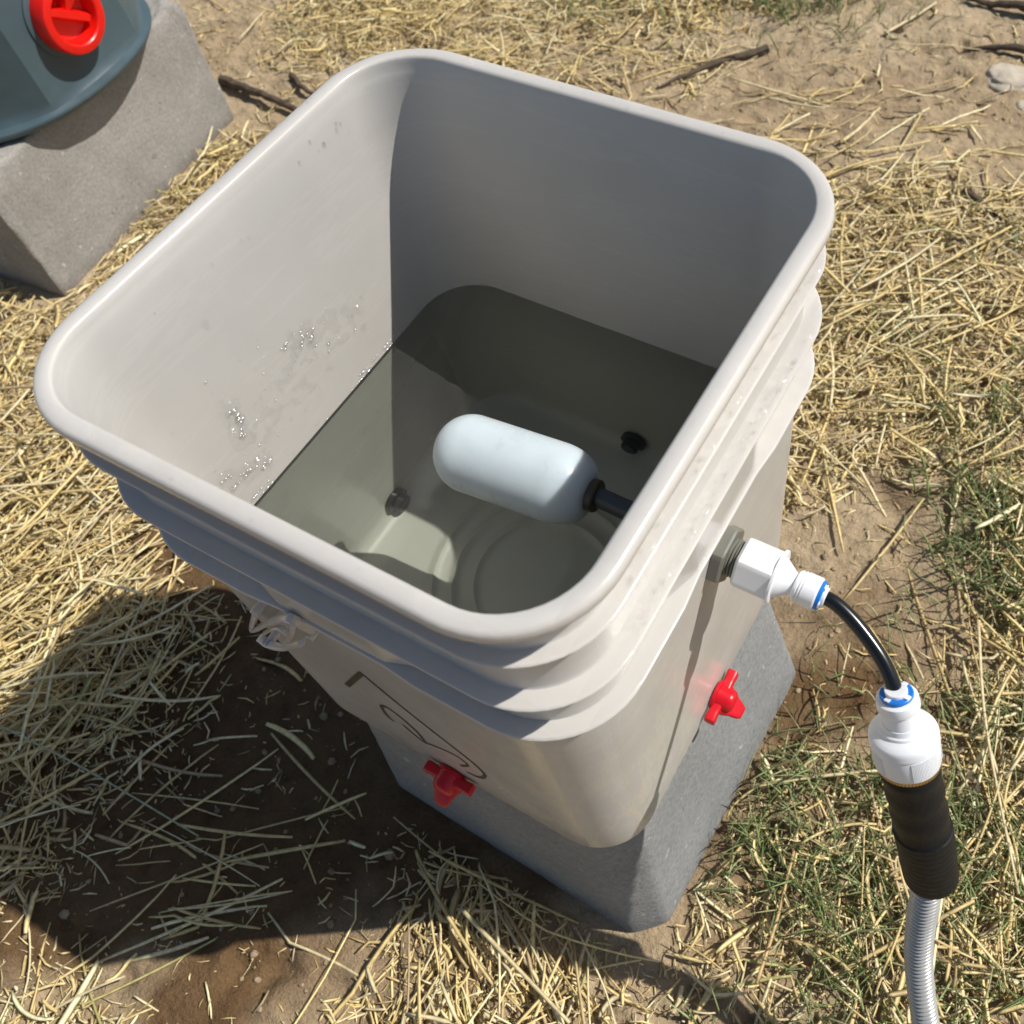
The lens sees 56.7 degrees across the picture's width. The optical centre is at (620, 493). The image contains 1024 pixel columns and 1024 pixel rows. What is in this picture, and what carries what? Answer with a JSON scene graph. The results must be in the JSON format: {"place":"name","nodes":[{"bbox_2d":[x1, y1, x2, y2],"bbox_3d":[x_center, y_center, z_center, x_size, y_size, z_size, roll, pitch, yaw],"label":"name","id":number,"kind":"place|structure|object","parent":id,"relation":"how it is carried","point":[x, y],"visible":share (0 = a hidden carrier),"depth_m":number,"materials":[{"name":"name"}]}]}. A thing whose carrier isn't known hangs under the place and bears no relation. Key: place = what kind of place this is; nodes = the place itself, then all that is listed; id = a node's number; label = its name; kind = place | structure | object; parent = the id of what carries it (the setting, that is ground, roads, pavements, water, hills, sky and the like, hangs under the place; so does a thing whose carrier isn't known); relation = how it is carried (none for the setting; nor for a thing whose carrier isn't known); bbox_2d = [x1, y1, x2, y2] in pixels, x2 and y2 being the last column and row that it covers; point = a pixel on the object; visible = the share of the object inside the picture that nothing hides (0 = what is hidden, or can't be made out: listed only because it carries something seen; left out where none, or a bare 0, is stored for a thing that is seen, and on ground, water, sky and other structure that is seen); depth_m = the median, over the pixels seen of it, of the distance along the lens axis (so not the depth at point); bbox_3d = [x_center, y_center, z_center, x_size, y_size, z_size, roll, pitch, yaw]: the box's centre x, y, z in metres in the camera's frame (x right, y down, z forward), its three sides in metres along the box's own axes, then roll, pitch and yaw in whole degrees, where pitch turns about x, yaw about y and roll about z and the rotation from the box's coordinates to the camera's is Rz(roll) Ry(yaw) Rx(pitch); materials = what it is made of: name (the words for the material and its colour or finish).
{"place":"outdoors","nodes":[
{"label":"outdoors","id":0,"kind":"place"},
{"bbox_2d":[0,0,1023,1023],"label":"ground","id":1,"kind":"structure","parent":0,"point":[384,801],"depth_m":0.94,"materials":[{"name":"brown soil"}]},
{"bbox_2d":[0,0,233,295],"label":"cinder block","id":2,"kind":"object","parent":1,"relation":"on","point":[81,186],"depth_m":1.33,"materials":[{"name":"concrete"}]},
{"bbox_2d":[0,0,151,142],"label":"water jug","id":3,"kind":"object","parent":2,"relation":"on","point":[60,60],"visible":1,"depth_m":1.19,"materials":[{"name":"teal plastic"}]},
{"bbox_2d":[217,76,296,111],"bbox_3d":[-0.559,-0.628,1.514,0.270,0.027,0.030,33,66,23],"label":"twig","id":4,"kind":"object","parent":1,"relation":"on","point":[231,83],"visible":0.67,"depth_m":1.52,"materials":[{"name":"brown wood"}]},
{"bbox_2d":[288,72,313,94],"bbox_3d":[-0.503,-0.654,1.526,0.125,0.015,0.021,38,68,25],"label":"twig","id":5,"kind":"object","parent":1,"relation":"on","point":[292,76],"visible":0.62,"depth_m":1.53,"materials":[{"name":"brown wood"}]},
{"bbox_2d":[0,0,1023,1023],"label":"straw litter","id":6,"kind":"object","parent":1,"relation":"on","point":[48,657],"visible":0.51,"depth_m":1.01,"materials":[{"name":"beige plant"}]},
{"bbox_2d":[0,725,198,836],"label":"straw stalk","id":7,"kind":"object","parent":6,"relation":"on","point":[85,769],"visible":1,"depth_m":0.91,"materials":[{"name":"beige plant"}]},
{"bbox_2d":[827,225,1011,320],"bbox_3d":[0.383,-0.280,1.192,0.288,0.008,0.009,-27,59,-12],"label":"straw stalk","id":8,"kind":"object","parent":6,"relation":"on","point":[906,282],"visible":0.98,"depth_m":1.19,"materials":[{"name":"beige plant"}]},
{"bbox_2d":[977,620,1019,893],"bbox_3d":[0.338,0.229,0.853,0.010,0.008,0.251,1,58,6],"label":"straw stalk","id":9,"kind":"object","parent":6,"relation":"on","point":[989,744],"visible":1,"depth_m":0.85,"materials":[{"name":"plant"}]},
{"bbox_2d":[0,0,1023,1023],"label":"dirt clods","id":10,"kind":"object","parent":1,"relation":"on","point":[330,924],"visible":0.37,"depth_m":0.94,"materials":[{"name":"brown soil"}]},
{"bbox_2d":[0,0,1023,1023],"bbox_3d":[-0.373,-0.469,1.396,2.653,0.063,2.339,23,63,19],"label":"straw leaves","id":11,"kind":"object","parent":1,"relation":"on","point":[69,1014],"visible":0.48,"depth_m":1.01,"materials":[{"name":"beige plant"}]},
{"bbox_2d":[459,907,570,1023],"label":"straw stalk","id":12,"kind":"object","parent":1,"relation":"on","point":[494,943],"visible":1,"depth_m":0.80,"materials":[{"name":"beige plant"}]},
{"bbox_2d":[368,602,794,931],"bbox_3d":[-0.032,0.162,0.847,0.317,0.228,0.317,23,63,19],"label":"concrete block","id":13,"kind":"object","parent":1,"relation":"on","point":[639,881],"depth_m":0.79,"materials":[{"name":"grey concrete"}]},
{"bbox_2d":[33,48,834,847],"bbox_3d":[-0.069,0.001,0.594,0.302,0.377,0.305,23,63,19],"label":"square bucket","id":14,"kind":"object","parent":13,"relation":"on","point":[211,356],"visible":0.78,"depth_m":0.52,"materials":[{"name":"plastic"}]},
{"bbox_2d":[423,760,475,807],"bbox_3d":[-0.120,0.203,0.675,0.037,0.027,0.037,-20,58,-7],"label":"drinker valve","id":15,"kind":"object","parent":14,"relation":"attached to","point":[450,784],"visible":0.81,"depth_m":0.67,"materials":[{"name":"red plastic"}]},
{"bbox_2d":[254,285,717,613],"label":"water","id":16,"kind":"structure","parent":14,"relation":"in","point":[358,477],"depth_m":0.61,"materials":[{"name":"clear liquid"}]},
{"bbox_2d":[433,414,745,582],"bbox_3d":[-0.020,0.004,0.558,0.212,0.052,0.053,23,63,19],"label":"float valve","id":17,"kind":"object","parent":14,"relation":"attached to","point":[539,477],"visible":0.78,"depth_m":0.55,"materials":[{"name":"plastic"}]},
{"bbox_2d":[730,538,829,609],"bbox_3d":[0.088,0.046,0.511,0.050,0.032,0.032,23,63,19],"label":"tube connector","id":18,"kind":"object","parent":17,"relation":"attached to","point":[767,573],"visible":1,"depth_m":0.50,"materials":[{"name":"white plastic"}]},
{"bbox_2d":[704,668,744,725],"bbox_3d":[0.073,0.148,0.692,0.037,0.027,0.037,-20,58,-7],"label":"drinker valve","id":19,"kind":"object","parent":14,"relation":"attached to","point":[725,700],"visible":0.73,"depth_m":0.68,"materials":[{"name":"red plastic"}]},
{"bbox_2d":[656,44,769,87],"bbox_3d":[0.147,-0.676,1.489,0.199,0.019,0.016,-24,58,-10],"label":"twig","id":20,"kind":"object","parent":1,"relation":"on","point":[761,50],"visible":1,"depth_m":1.49,"materials":[{"name":"brown wood"}]},
{"bbox_2d":[524,0,1023,1023],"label":"green grass","id":21,"kind":"structure","parent":1,"relation":"on","point":[854,864],"depth_m":0.85,"materials":[{"name":"green plant"}]},
{"bbox_2d":[755,851,794,983],"bbox_3d":[0.134,0.360,0.804,0.005,0.006,0.111,16,60,15],"label":"straw stalk","id":22,"kind":"object","parent":1,"relation":"on","point":[760,971],"visible":1,"depth_m":0.80,"materials":[{"name":"beige plant"}]},
{"bbox_2d":[753,769,876,787],"bbox_3d":[0.179,0.262,0.868,0.114,0.008,0.004,-7,57,1],"label":"straw stalk","id":23,"kind":"object","parent":1,"relation":"on","point":[790,780],"visible":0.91,"depth_m":0.87,"materials":[{"name":"beige plant"}]},
{"bbox_2d":[839,107,880,143],"bbox_3d":[0.355,-0.542,1.382,0.010,0.011,0.109,34,66,24],"label":"straw stalk","id":24,"kind":"object","parent":1,"relation":"on","point":[856,130],"visible":1,"depth_m":1.38,"materials":[{"name":"beige plant"}]},
{"bbox_2d":[884,1,936,33],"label":"straw stalk","id":25,"kind":"object","parent":1,"relation":"on","point":[906,20],"visible":0.99,"depth_m":1.51,"materials":[{"name":"beige plant"}]},
{"bbox_2d":[904,890,940,1023],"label":"corrugated conduit","id":26,"kind":"object","parent":1,"relation":"on","point":[920,924],"visible":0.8,"depth_m":0.63,"materials":[{"name":"plastic"}]},
{"bbox_2d":[880,768,958,899],"bbox_3d":[0.177,0.193,0.553,0.035,0.127,0.076,-32,60,-14],"label":"rubber sleeve","id":27,"kind":"object","parent":26,"relation":"attached to","point":[923,831],"visible":0.86,"depth_m":0.54,"materials":[{"name":"black rubber"}]},
{"bbox_2d":[868,681,942,784],"bbox_3d":[0.152,0.130,0.502,0.044,0.058,0.041,23,63,19],"label":"tube connector","id":28,"kind":"object","parent":27,"relation":"attached to","point":[904,737],"visible":1,"depth_m":0.49,"materials":[{"name":"white plastic"}]},
{"bbox_2d":[823,591,901,690],"bbox_3d":[0.127,0.080,0.501,0.015,0.034,0.075,-34,61,-16],"label":"black tube","id":29,"kind":"object","parent":28,"relation":"attached to","point":[848,615],"visible":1,"depth_m":0.49,"materials":[{"name":"plastic"}]},
{"bbox_2d":[879,763,941,786],"bbox_3d":[0.158,0.146,0.516,0.033,0.019,0.034,23,63,19],"label":"brass ring","id":30,"kind":"object","parent":27,"relation":"attached to","point":[911,785],"visible":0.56,"depth_m":0.50,"materials":[{"name":"gold metal"}]},
{"bbox_2d":[961,186,1023,240],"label":"twig","id":31,"kind":"object","parent":1,"relation":"on","point":[972,195],"visible":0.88,"depth_m":1.26,"materials":[{"name":"brown plant"}]},
{"bbox_2d":[963,44,1023,54],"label":"twig","id":32,"kind":"object","parent":1,"relation":"on","point":[1013,50],"visible":1,"depth_m":1.45,"materials":[{"name":"brown wood"}]},
{"bbox_2d":[968,0,1023,14],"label":"twig","id":33,"kind":"object","parent":1,"relation":"on","point":[1012,5],"visible":1,"depth_m":1.51,"materials":[{"name":"brown wood"}]},
{"bbox_2d":[986,62,1023,92],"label":"stone","id":34,"kind":"object","parent":1,"relation":"on","point":[1002,76],"visible":0.98,"depth_m":1.41,"materials":[{"name":"beige stone"}]},
{"bbox_2d":[1014,100,1023,111],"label":"stone","id":35,"kind":"object","parent":1,"relation":"on","point":[1019,105],"visible":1,"depth_m":1.38,"materials":[{"name":"beige stone"}]}
]}

